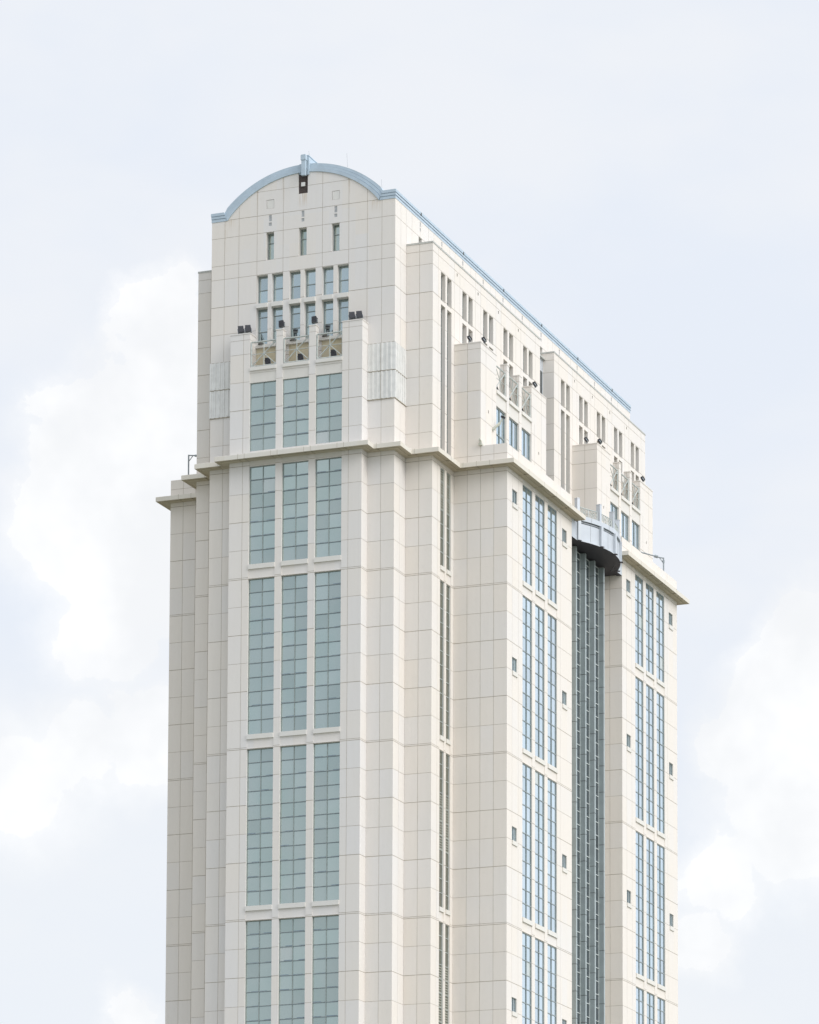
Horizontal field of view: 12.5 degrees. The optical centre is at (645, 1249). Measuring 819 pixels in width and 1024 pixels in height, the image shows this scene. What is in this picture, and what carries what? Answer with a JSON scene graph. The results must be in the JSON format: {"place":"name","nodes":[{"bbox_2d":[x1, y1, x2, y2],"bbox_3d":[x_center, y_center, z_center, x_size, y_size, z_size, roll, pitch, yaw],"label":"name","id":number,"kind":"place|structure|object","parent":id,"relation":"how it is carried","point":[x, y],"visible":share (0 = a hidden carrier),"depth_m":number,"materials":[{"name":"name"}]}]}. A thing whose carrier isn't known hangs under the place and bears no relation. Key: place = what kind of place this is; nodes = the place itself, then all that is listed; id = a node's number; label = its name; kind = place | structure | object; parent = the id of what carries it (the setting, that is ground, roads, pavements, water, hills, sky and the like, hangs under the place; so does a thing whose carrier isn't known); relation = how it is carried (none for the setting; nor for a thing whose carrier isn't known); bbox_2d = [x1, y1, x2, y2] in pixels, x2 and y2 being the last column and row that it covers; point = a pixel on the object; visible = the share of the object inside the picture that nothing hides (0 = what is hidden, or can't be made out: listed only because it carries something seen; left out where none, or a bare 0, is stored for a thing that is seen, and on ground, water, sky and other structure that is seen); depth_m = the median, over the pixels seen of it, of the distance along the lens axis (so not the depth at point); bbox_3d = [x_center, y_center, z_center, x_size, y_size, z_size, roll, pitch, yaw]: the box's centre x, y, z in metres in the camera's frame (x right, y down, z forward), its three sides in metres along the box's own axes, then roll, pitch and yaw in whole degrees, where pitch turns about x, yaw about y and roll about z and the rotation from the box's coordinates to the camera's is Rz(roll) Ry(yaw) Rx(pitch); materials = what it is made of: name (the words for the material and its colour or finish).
{"place":"outdoors","nodes":[
{"label":"outdoors","id":0,"kind":"place"},
{"bbox_2d":[0,0,818,1023],"label":"sky","id":1,"kind":"structure","parent":0,"point":[641,177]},
{"label":"ground","id":2,"kind":"structure","parent":0,"visible":0},
{"bbox_2d":[156,154,689,1023],"bbox_3d":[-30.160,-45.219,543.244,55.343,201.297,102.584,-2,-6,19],"label":"office tower","id":3,"kind":"structure","parent":2,"relation":"on","point":[422,738],"depth_m":505.38,"materials":[{"name":"concrete"}]},
{"bbox_2d":[188,455,196,474],"bbox_3d":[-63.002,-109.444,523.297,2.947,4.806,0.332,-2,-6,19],"label":"davit","id":4,"kind":"object","parent":3,"relation":"attached to","point":[189,460],"visible":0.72,"depth_m":523.72,"materials":[{"name":"metal"}]},
{"bbox_2d":[237,326,244,333],"bbox_3d":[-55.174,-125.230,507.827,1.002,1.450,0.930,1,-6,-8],"label":"floodlight","id":5,"kind":"object","parent":3,"relation":"on","point":[240,330],"visible":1,"depth_m":507.60,"materials":[{"name":"metal"}]},
{"bbox_2d":[245,325,251,332],"bbox_3d":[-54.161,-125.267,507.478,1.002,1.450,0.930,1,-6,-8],"label":"floodlight","id":6,"kind":"object","parent":3,"relation":"on","point":[248,328],"visible":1,"depth_m":507.26,"materials":[{"name":"metal"}]},
{"bbox_2d":[245,920,271,1023],"bbox_3d":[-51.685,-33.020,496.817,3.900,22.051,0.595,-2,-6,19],"label":"window","id":7,"kind":"structure","parent":3,"relation":"in","point":[258,933],"depth_m":497.42,"materials":[{"name":"teal glass"}]},
{"bbox_2d":[245,748,272,910],"bbox_3d":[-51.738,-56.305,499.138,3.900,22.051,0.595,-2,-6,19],"label":"window","id":8,"kind":"structure","parent":3,"relation":"in","point":[259,761],"depth_m":499.37,"materials":[{"name":"teal glass"}]},
{"bbox_2d":[246,577,273,739],"bbox_3d":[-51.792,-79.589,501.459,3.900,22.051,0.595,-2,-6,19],"label":"window","id":9,"kind":"structure","parent":3,"relation":"in","point":[261,591],"depth_m":501.69,"materials":[{"name":"teal glass"}]},
{"bbox_2d":[248,465,274,569],"bbox_3d":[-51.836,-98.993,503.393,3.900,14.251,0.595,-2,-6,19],"label":"window","id":10,"kind":"structure","parent":3,"relation":"in","point":[262,478],"depth_m":503.65,"materials":[{"name":"teal glass"}]},
{"bbox_2d":[250,381,275,451],"bbox_3d":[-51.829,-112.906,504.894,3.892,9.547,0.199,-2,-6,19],"label":"window","id":11,"kind":"structure","parent":3,"relation":"in","point":[262,394],"depth_m":504.88,"materials":[{"name":"teal glass"}]},
{"bbox_2d":[258,309,267,343],"bbox_3d":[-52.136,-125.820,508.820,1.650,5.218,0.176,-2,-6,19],"label":"window","id":12,"kind":"structure","parent":3,"relation":"in","point":[263,314],"depth_m":508.97,"materials":[{"name":"glass"}]},
{"bbox_2d":[259,276,267,302],"bbox_3d":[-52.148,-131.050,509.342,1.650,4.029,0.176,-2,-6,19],"label":"window","id":13,"kind":"structure","parent":3,"relation":"in","point":[263,281],"depth_m":509.46,"materials":[{"name":"glass"}]},
{"bbox_2d":[265,358,270,363],"bbox_3d":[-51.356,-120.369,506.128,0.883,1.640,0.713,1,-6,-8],"label":"floodlight","id":14,"kind":"object","parent":3,"relation":"on","point":[267,360],"visible":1,"depth_m":505.91,"materials":[{"name":"metal"}]},
{"bbox_2d":[268,234,273,259],"bbox_3d":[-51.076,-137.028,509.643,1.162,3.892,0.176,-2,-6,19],"label":"small window","id":15,"kind":"structure","parent":3,"relation":"in","point":[270,236],"depth_m":509.71,"materials":[{"name":"teal glass"}]},
{"bbox_2d":[273,307,282,342],"bbox_3d":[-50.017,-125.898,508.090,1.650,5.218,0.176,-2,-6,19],"label":"window","id":16,"kind":"structure","parent":3,"relation":"in","point":[277,312],"depth_m":508.22,"materials":[{"name":"glass"}]},
{"bbox_2d":[274,274,282,300],"bbox_3d":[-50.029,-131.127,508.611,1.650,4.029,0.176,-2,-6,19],"label":"window","id":17,"kind":"structure","parent":3,"relation":"in","point":[278,279],"depth_m":508.72,"materials":[{"name":"glass"}]},
{"bbox_2d":[278,320,284,328],"bbox_3d":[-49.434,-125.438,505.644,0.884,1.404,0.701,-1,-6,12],"label":"floodlight","id":18,"kind":"object","parent":3,"relation":"on","point":[281,324],"visible":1,"depth_m":505.47,"materials":[{"name":"metal"}]},
{"bbox_2d":[278,745,305,908],"bbox_3d":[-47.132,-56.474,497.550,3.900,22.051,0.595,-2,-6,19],"label":"window","id":19,"kind":"structure","parent":3,"relation":"in","point":[293,758],"depth_m":497.78,"materials":[{"name":"teal glass"}]},
{"bbox_2d":[279,917,304,1023],"bbox_3d":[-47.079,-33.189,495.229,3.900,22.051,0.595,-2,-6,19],"label":"window","id":20,"kind":"structure","parent":3,"relation":"in","point":[292,930],"depth_m":495.84,"materials":[{"name":"teal glass"}]},
{"bbox_2d":[279,574,307,736],"bbox_3d":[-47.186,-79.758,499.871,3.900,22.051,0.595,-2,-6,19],"label":"window","id":21,"kind":"structure","parent":3,"relation":"in","point":[294,587],"depth_m":500.10,"materials":[{"name":"teal glass"}]},
{"bbox_2d":[281,461,307,565],"bbox_3d":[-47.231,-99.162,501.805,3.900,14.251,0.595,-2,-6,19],"label":"window","id":22,"kind":"structure","parent":3,"relation":"in","point":[295,474],"depth_m":502.05,"materials":[{"name":"teal glass"}]},
{"bbox_2d":[291,305,299,339],"bbox_3d":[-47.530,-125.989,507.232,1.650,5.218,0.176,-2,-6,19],"label":"window","id":23,"kind":"structure","parent":3,"relation":"in","point":[295,310],"depth_m":507.35,"materials":[{"name":"glass"}]},
{"bbox_2d":[283,377,308,447],"bbox_3d":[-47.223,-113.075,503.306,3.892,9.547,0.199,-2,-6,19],"label":"window","id":24,"kind":"structure","parent":3,"relation":"in","point":[295,390],"depth_m":503.41,"materials":[{"name":"teal glass"}]},
{"bbox_2d":[291,272,300,298],"bbox_3d":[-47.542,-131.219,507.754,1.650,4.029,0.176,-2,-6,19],"label":"window","id":25,"kind":"structure","parent":3,"relation":"in","point":[295,277],"depth_m":507.85,"materials":[{"name":"glass"}]},
{"bbox_2d":[297,354,303,359],"bbox_3d":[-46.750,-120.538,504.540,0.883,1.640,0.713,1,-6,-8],"label":"floodlight","id":26,"kind":"object","parent":3,"relation":"on","point":[300,356],"visible":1,"depth_m":504.32,"materials":[{"name":"metal"}]},
{"bbox_2d":[301,229,306,255],"bbox_3d":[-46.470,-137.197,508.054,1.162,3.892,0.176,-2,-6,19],"label":"small window","id":27,"kind":"structure","parent":3,"relation":"in","point":[303,232],"depth_m":508.10,"materials":[{"name":"teal glass"}]},
{"bbox_2d":[306,303,314,338],"bbox_3d":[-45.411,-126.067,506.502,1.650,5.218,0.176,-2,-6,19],"label":"window","id":28,"kind":"structure","parent":3,"relation":"in","point":[310,308],"depth_m":506.73,"materials":[{"name":"glass"}]},
{"bbox_2d":[306,270,315,296],"bbox_3d":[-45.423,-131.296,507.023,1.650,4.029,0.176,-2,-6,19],"label":"window","id":29,"kind":"structure","parent":3,"relation":"in","point":[310,275],"depth_m":507.11,"materials":[{"name":"glass"}]},
{"bbox_2d":[311,316,317,323],"bbox_3d":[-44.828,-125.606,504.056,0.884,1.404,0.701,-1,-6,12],"label":"floodlight","id":30,"kind":"object","parent":3,"relation":"on","point":[314,320],"visible":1,"depth_m":503.89,"materials":[{"name":"metal"}]},
{"bbox_2d":[312,915,338,1023],"bbox_3d":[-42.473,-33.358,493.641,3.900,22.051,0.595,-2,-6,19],"label":"window","id":31,"kind":"structure","parent":3,"relation":"in","point":[325,967],"depth_m":494.27,"materials":[{"name":"teal glass"}]},
{"bbox_2d":[312,742,339,906],"bbox_3d":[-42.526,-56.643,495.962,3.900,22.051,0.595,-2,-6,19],"label":"window","id":32,"kind":"structure","parent":3,"relation":"in","point":[326,755],"depth_m":496.21,"materials":[{"name":"teal glass"}]},
{"bbox_2d":[313,570,340,733],"bbox_3d":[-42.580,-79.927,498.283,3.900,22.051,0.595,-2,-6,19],"label":"window","id":33,"kind":"structure","parent":3,"relation":"in","point":[327,584],"depth_m":498.51,"materials":[{"name":"teal glass"}]},
{"bbox_2d":[314,457,341,562],"bbox_3d":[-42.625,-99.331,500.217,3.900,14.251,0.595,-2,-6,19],"label":"window","id":34,"kind":"structure","parent":3,"relation":"in","point":[328,471],"depth_m":500.46,"materials":[{"name":"teal glass"}]},
{"bbox_2d":[324,268,332,294],"bbox_3d":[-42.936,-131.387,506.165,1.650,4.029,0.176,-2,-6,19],"label":"window","id":35,"kind":"structure","parent":3,"relation":"in","point":[328,272],"depth_m":506.24,"materials":[{"name":"glass"}]},
{"bbox_2d":[324,301,332,335],"bbox_3d":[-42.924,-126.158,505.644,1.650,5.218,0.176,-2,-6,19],"label":"window","id":36,"kind":"structure","parent":3,"relation":"in","point":[328,306],"depth_m":505.75,"materials":[{"name":"glass"}]},
{"bbox_2d":[316,373,341,443],"bbox_3d":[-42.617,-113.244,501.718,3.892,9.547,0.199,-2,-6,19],"label":"window","id":37,"kind":"structure","parent":3,"relation":"in","point":[328,386],"depth_m":501.81,"materials":[{"name":"teal glass"}]},
{"bbox_2d":[330,349,336,355],"bbox_3d":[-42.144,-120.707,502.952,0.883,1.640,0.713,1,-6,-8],"label":"floodlight","id":38,"kind":"object","parent":3,"relation":"on","point":[333,352],"visible":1,"depth_m":502.74,"materials":[{"name":"metal"}]},
{"bbox_2d":[334,225,339,250],"bbox_3d":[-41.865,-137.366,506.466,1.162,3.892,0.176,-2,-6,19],"label":"small window","id":39,"kind":"structure","parent":3,"relation":"in","point":[336,227],"depth_m":506.61,"materials":[{"name":"teal glass"}]},
{"bbox_2d":[339,299,347,334],"bbox_3d":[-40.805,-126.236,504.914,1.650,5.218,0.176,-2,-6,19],"label":"window","id":40,"kind":"structure","parent":3,"relation":"in","point":[343,304],"depth_m":505.01,"materials":[{"name":"glass"}]},
{"bbox_2d":[339,265,348,292],"bbox_3d":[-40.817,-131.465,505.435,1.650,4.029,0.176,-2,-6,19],"label":"window","id":41,"kind":"structure","parent":3,"relation":"in","point":[343,270],"depth_m":505.50,"materials":[{"name":"glass"}]},
{"bbox_2d":[348,312,355,319],"bbox_3d":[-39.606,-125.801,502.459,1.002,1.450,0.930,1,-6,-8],"label":"floodlight","id":42,"kind":"object","parent":3,"relation":"on","point":[352,315],"visible":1,"depth_m":502.24,"materials":[{"name":"metal"}]},
{"bbox_2d":[356,311,362,318],"bbox_3d":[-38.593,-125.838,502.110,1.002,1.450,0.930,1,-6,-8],"label":"floodlight","id":43,"kind":"object","parent":3,"relation":"on","point":[359,314],"visible":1,"depth_m":501.87,"materials":[{"name":"metal"}]},
{"bbox_2d":[439,922,441,1023],"bbox_3d":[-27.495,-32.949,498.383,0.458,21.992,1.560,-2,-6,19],"label":"louvre window","id":44,"kind":"structure","parent":3,"relation":"in","point":[440,924],"depth_m":499.12,"materials":[{"name":"grey glass"}]},
{"bbox_2d":[441,308,441,422],"bbox_3d":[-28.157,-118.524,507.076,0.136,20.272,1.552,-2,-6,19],"label":"slit window","id":45,"kind":"structure","parent":3,"relation":"in","point":[441,308],"depth_m":507.97,"materials":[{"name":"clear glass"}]},
{"bbox_2d":[439,751,443,912],"bbox_3d":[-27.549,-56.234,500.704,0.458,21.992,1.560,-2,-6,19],"label":"louvre window","id":46,"kind":"structure","parent":3,"relation":"in","point":[441,909],"depth_m":501.08,"materials":[{"name":"grey glass"}]},
{"bbox_2d":[440,581,444,741],"bbox_3d":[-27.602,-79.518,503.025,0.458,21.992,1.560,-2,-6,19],"label":"louvre window","id":47,"kind":"structure","parent":3,"relation":"in","point":[442,738],"depth_m":503.41,"materials":[{"name":"grey glass"}]},
{"bbox_2d":[440,468,445,571],"bbox_3d":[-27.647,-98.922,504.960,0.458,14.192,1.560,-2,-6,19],"label":"louvre window","id":48,"kind":"structure","parent":3,"relation":"in","point":[442,568],"depth_m":505.25,"materials":[{"name":"grey glass"}]},
{"bbox_2d":[445,925,448,1023],"bbox_3d":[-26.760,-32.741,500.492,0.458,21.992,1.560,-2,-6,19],"label":"louvre window","id":49,"kind":"structure","parent":3,"relation":"in","point":[446,927],"depth_m":501.32,"materials":[{"name":"grey glass"}]},
{"bbox_2d":[447,313,447,452],"bbox_3d":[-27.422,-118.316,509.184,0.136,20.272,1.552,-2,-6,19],"label":"slit window","id":50,"kind":"structure","parent":3,"relation":"in","point":[447,313],"depth_m":509.84,"materials":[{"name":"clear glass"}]},
{"bbox_2d":[445,754,450,915],"bbox_3d":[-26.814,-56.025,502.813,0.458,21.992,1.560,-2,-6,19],"label":"louvre window","id":51,"kind":"structure","parent":3,"relation":"in","point":[447,912],"depth_m":503.04,"materials":[{"name":"grey glass"}]},
{"bbox_2d":[446,585,450,744],"bbox_3d":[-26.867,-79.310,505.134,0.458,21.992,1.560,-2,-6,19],"label":"louvre window","id":52,"kind":"structure","parent":3,"relation":"in","point":[448,741],"depth_m":505.50,"materials":[{"name":"grey glass"}]},
{"bbox_2d":[446,473,451,576],"bbox_3d":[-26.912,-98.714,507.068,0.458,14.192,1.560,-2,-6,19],"label":"louvre window","id":53,"kind":"structure","parent":3,"relation":"in","point":[448,572],"depth_m":507.48,"materials":[{"name":"grey glass"}]},
{"bbox_2d":[492,415,505,430],"bbox_3d":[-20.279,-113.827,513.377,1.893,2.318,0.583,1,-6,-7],"label":"arm lamp","id":54,"kind":"object","parent":3,"relation":"attached to","point":[497,425],"visible":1,"depth_m":513.25,"materials":[{"name":"beige metal"}]},
{"bbox_2d":[496,407,504,443],"bbox_3d":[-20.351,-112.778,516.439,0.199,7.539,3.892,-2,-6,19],"label":"window","id":55,"kind":"structure","parent":3,"relation":"in","point":[500,430],"depth_m":516.98,"materials":[{"name":"blue glass"}]},
{"bbox_2d":[509,418,516,450],"bbox_3d":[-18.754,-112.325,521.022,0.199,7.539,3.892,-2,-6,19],"label":"window","id":56,"kind":"structure","parent":3,"relation":"in","point":[512,425],"depth_m":521.42,"materials":[{"name":"blue glass"}]},
{"bbox_2d":[512,489,517,509],"bbox_3d":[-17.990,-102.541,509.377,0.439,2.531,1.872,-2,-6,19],"label":"small window","id":57,"kind":"structure","parent":3,"relation":"in","point":[514,505],"depth_m":509.34,"materials":[{"name":"blue glass"}]},
{"bbox_2d":[512,657,517,677],"bbox_3d":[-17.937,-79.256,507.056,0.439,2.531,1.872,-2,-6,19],"label":"small window","id":58,"kind":"structure","parent":3,"relation":"in","point":[514,673],"depth_m":507.11,"materials":[{"name":"blue glass"}]},
{"bbox_2d":[512,827,517,846],"bbox_3d":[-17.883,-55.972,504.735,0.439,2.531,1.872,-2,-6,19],"label":"small window","id":59,"kind":"structure","parent":3,"relation":"in","point":[514,842],"depth_m":504.76,"materials":[{"name":"blue glass"}]},
{"bbox_2d":[512,998,517,1016],"bbox_3d":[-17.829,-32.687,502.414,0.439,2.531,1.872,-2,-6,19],"label":"small window","id":60,"kind":"structure","parent":3,"relation":"in","point":[514,1013],"depth_m":502.55,"materials":[{"name":"grey glass"}]},
{"bbox_2d":[522,429,529,460],"bbox_3d":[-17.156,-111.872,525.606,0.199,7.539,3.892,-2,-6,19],"label":"window","id":61,"kind":"structure","parent":3,"relation":"in","point":[525,436],"depth_m":526.41,"materials":[{"name":"blue glass"}]},
{"bbox_2d":[522,932,530,1023],"bbox_3d":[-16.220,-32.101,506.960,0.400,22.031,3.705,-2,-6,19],"label":"window","id":62,"kind":"structure","parent":3,"relation":"in","point":[526,939],"depth_m":507.60,"materials":[{"name":"blue glass"}]},
{"bbox_2d":[522,596,532,757],"bbox_3d":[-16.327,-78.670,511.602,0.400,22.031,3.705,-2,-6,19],"label":"window","id":63,"kind":"structure","parent":3,"relation":"in","point":[527,604],"depth_m":511.96,"materials":[{"name":"blue glass"}]},
{"bbox_2d":[522,763,532,925],"bbox_3d":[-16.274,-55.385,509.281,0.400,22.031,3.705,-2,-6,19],"label":"window","id":64,"kind":"structure","parent":3,"relation":"in","point":[526,770],"depth_m":509.46,"materials":[{"name":"blue glass"}]},
{"bbox_2d":[523,485,532,591],"bbox_3d":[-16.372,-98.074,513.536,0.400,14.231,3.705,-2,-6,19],"label":"window","id":65,"kind":"structure","parent":3,"relation":"in","point":[527,494],"depth_m":513.96,"materials":[{"name":"blue glass"}]},
{"bbox_2d":[535,938,543,1023],"bbox_3d":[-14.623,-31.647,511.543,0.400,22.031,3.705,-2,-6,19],"label":"window","id":66,"kind":"structure","parent":3,"relation":"in","point":[539,945],"depth_m":512.46,"materials":[{"name":"blue glass"}]},
{"bbox_2d":[535,495,545,600],"bbox_3d":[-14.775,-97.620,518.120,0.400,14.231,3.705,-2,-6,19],"label":"window","id":67,"kind":"structure","parent":3,"relation":"in","point":[539,503],"depth_m":518.24,"materials":[{"name":"blue glass"}]},
{"bbox_2d":[535,605,545,765],"bbox_3d":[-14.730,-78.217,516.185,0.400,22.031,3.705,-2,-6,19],"label":"window","id":68,"kind":"structure","parent":3,"relation":"in","point":[539,613],"depth_m":516.48,"materials":[{"name":"blue glass"}]},
{"bbox_2d":[535,771,545,931],"bbox_3d":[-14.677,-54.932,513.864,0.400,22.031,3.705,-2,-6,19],"label":"window","id":69,"kind":"structure","parent":3,"relation":"in","point":[539,778],"depth_m":514.21,"materials":[{"name":"blue glass"}]},
{"bbox_2d":[547,944,555,1023],"bbox_3d":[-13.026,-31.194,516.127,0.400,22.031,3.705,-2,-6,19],"label":"window","id":70,"kind":"structure","parent":3,"relation":"in","point":[551,970],"depth_m":516.98,"materials":[{"name":"blue glass"}]},
{"bbox_2d":[547,614,557,772],"bbox_3d":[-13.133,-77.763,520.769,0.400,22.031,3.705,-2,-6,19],"label":"window","id":71,"kind":"structure","parent":3,"relation":"in","point":[551,666],"depth_m":521.04,"materials":[{"name":"blue glass"}]},
{"bbox_2d":[547,778,557,937],"bbox_3d":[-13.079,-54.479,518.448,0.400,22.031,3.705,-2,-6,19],"label":"window","id":72,"kind":"structure","parent":3,"relation":"in","point":[551,831],"depth_m":518.75,"materials":[{"name":"blue glass"}]},
{"bbox_2d":[548,505,557,609],"bbox_3d":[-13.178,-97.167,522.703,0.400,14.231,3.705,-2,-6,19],"label":"window","id":73,"kind":"structure","parent":3,"relation":"in","point":[551,512],"depth_m":522.95,"materials":[{"name":"blue glass"}]},
{"bbox_2d":[562,529,567,548],"bbox_3d":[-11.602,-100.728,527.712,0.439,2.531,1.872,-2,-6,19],"label":"small window","id":74,"kind":"structure","parent":3,"relation":"in","point":[564,544],"depth_m":527.76,"materials":[{"name":"grey glass"}]},
{"bbox_2d":[562,691,567,710],"bbox_3d":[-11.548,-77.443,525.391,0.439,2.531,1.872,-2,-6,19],"label":"small window","id":75,"kind":"structure","parent":3,"relation":"in","point":[564,706],"depth_m":525.38,"materials":[{"name":"grey glass"}]},
{"bbox_2d":[562,854,567,873],"bbox_3d":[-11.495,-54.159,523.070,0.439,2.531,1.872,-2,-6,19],"label":"small window","id":76,"kind":"structure","parent":3,"relation":"in","point":[564,869],"depth_m":523.08,"materials":[{"name":"grey glass"}]},
{"bbox_2d":[566,417,566,490],"bbox_3d":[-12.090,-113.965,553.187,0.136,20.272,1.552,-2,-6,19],"label":"slit window","id":77,"kind":"structure","parent":3,"relation":"in","point":[566,417],"depth_m":554.23,"materials":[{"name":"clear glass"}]},
{"bbox_2d":[610,502,616,521],"bbox_3d":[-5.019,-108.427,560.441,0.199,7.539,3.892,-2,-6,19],"label":"window","id":78,"kind":"structure","parent":3,"relation":"in","point":[612,508],"depth_m":561.59,"materials":[{"name":"blue glass"}]},
{"bbox_2d":[621,511,627,540],"bbox_3d":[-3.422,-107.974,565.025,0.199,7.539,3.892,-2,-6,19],"label":"window","id":79,"kind":"structure","parent":3,"relation":"in","point":[624,519],"depth_m":565.72,"materials":[{"name":"blue glass"}]},
{"bbox_2d":[626,579,631,597],"bbox_3d":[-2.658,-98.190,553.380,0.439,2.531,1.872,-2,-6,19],"label":"small window","id":80,"kind":"structure","parent":3,"relation":"in","point":[628,594],"depth_m":553.42,"materials":[{"name":"grey glass"}]},
{"bbox_2d":[627,735,631,752],"bbox_3d":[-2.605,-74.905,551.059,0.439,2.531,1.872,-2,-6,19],"label":"small window","id":81,"kind":"structure","parent":3,"relation":"in","point":[629,749],"depth_m":551.26,"materials":[{"name":"grey glass"}]},
{"bbox_2d":[627,890,631,908],"bbox_3d":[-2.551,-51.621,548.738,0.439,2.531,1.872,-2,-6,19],"label":"small window","id":82,"kind":"structure","parent":3,"relation":"in","point":[629,905],"depth_m":548.85,"materials":[{"name":"grey glass"}]},
{"bbox_2d":[632,521,638,549],"bbox_3d":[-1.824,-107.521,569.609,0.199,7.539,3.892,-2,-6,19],"label":"window","id":83,"kind":"structure","parent":3,"relation":"in","point":[635,528],"depth_m":570.50,"materials":[{"name":"blue glass"}]},
{"bbox_2d":[635,574,643,672],"bbox_3d":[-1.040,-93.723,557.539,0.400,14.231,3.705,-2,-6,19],"label":"window","id":84,"kind":"structure","parent":3,"relation":"in","point":[638,581],"depth_m":557.76,"materials":[{"name":"blue glass"}]},
{"bbox_2d":[635,677,644,825],"bbox_3d":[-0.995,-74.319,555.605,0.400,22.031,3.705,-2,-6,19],"label":"window","id":85,"kind":"structure","parent":3,"relation":"in","point":[638,683],"depth_m":555.86,"materials":[{"name":"blue glass"}]},
{"bbox_2d":[636,987,643,1023],"bbox_3d":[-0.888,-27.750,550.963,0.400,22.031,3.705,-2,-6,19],"label":"window","id":86,"kind":"structure","parent":3,"relation":"in","point":[639,992],"depth_m":551.94,"materials":[{"name":"blue glass"}]},
{"bbox_2d":[636,831,644,980],"bbox_3d":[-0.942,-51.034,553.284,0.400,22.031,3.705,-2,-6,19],"label":"window","id":87,"kind":"structure","parent":3,"relation":"in","point":[639,837],"depth_m":553.56,"materials":[{"name":"blue glass"}]},
{"bbox_2d":[646,583,654,679],"bbox_3d":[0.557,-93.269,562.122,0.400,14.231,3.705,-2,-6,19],"label":"window","id":88,"kind":"structure","parent":3,"relation":"in","point":[649,590],"depth_m":562.27,"materials":[{"name":"blue glass"}]},
{"bbox_2d":[646,684,654,832],"bbox_3d":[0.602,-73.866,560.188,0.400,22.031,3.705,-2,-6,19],"label":"window","id":89,"kind":"structure","parent":3,"relation":"in","point":[649,691],"depth_m":560.49,"materials":[{"name":"blue glass"}]},
{"bbox_2d":[647,992,653,1023],"bbox_3d":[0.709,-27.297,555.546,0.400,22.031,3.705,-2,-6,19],"label":"window","id":90,"kind":"structure","parent":3,"relation":"in","point":[650,998],"depth_m":556.54,"materials":[{"name":"blue glass"}]},
{"bbox_2d":[646,837,655,985],"bbox_3d":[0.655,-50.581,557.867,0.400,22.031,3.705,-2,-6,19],"label":"window","id":91,"kind":"structure","parent":3,"relation":"in","point":[649,843],"depth_m":558.17,"materials":[{"name":"blue glass"}]},
{"bbox_2d":[640,551,664,570],"bbox_3d":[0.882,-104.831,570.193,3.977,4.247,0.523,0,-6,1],"label":"davit","id":92,"kind":"object","parent":3,"relation":"attached to","point":[663,560],"visible":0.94,"depth_m":570.22,"materials":[{"name":"metal"}]},
{"bbox_2d":[656,591,664,687],"bbox_3d":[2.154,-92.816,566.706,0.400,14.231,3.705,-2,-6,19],"label":"window","id":93,"kind":"structure","parent":3,"relation":"in","point":[659,598],"depth_m":566.96,"materials":[{"name":"blue glass"}]},
{"bbox_2d":[657,997,664,1023],"bbox_3d":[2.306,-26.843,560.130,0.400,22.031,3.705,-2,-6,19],"label":"window","id":94,"kind":"structure","parent":3,"relation":"in","point":[660,1002],"depth_m":561.18,"materials":[{"name":"blue glass"}]},
{"bbox_2d":[657,692,665,838],"bbox_3d":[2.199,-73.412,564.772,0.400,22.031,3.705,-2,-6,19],"label":"window","id":95,"kind":"structure","parent":3,"relation":"in","point":[660,699],"depth_m":565.17,"materials":[{"name":"blue glass"}]},
{"bbox_2d":[657,844,665,991],"bbox_3d":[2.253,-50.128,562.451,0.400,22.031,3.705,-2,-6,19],"label":"window","id":96,"kind":"structure","parent":3,"relation":"in","point":[660,850],"depth_m":562.69,"materials":[{"name":"blue glass"}]},
{"bbox_2d":[669,613,673,630],"bbox_3d":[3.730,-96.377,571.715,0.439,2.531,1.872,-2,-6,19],"label":"small window","id":97,"kind":"structure","parent":3,"relation":"in","point":[671,627],"depth_m":571.97,"materials":[{"name":"grey glass"}]},
{"bbox_2d":[669,763,673,780],"bbox_3d":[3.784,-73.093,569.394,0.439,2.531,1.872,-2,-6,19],"label":"small window","id":98,"kind":"structure","parent":3,"relation":"in","point":[671,777],"depth_m":569.46,"materials":[{"name":"grey glass"}]},
{"bbox_2d":[670,914,673,931],"bbox_3d":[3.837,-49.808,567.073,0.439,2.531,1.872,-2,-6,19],"label":"small window","id":99,"kind":"structure","parent":3,"relation":"in","point":[671,916],"depth_m":567.38,"materials":[{"name":"grey glass"}]}
]}

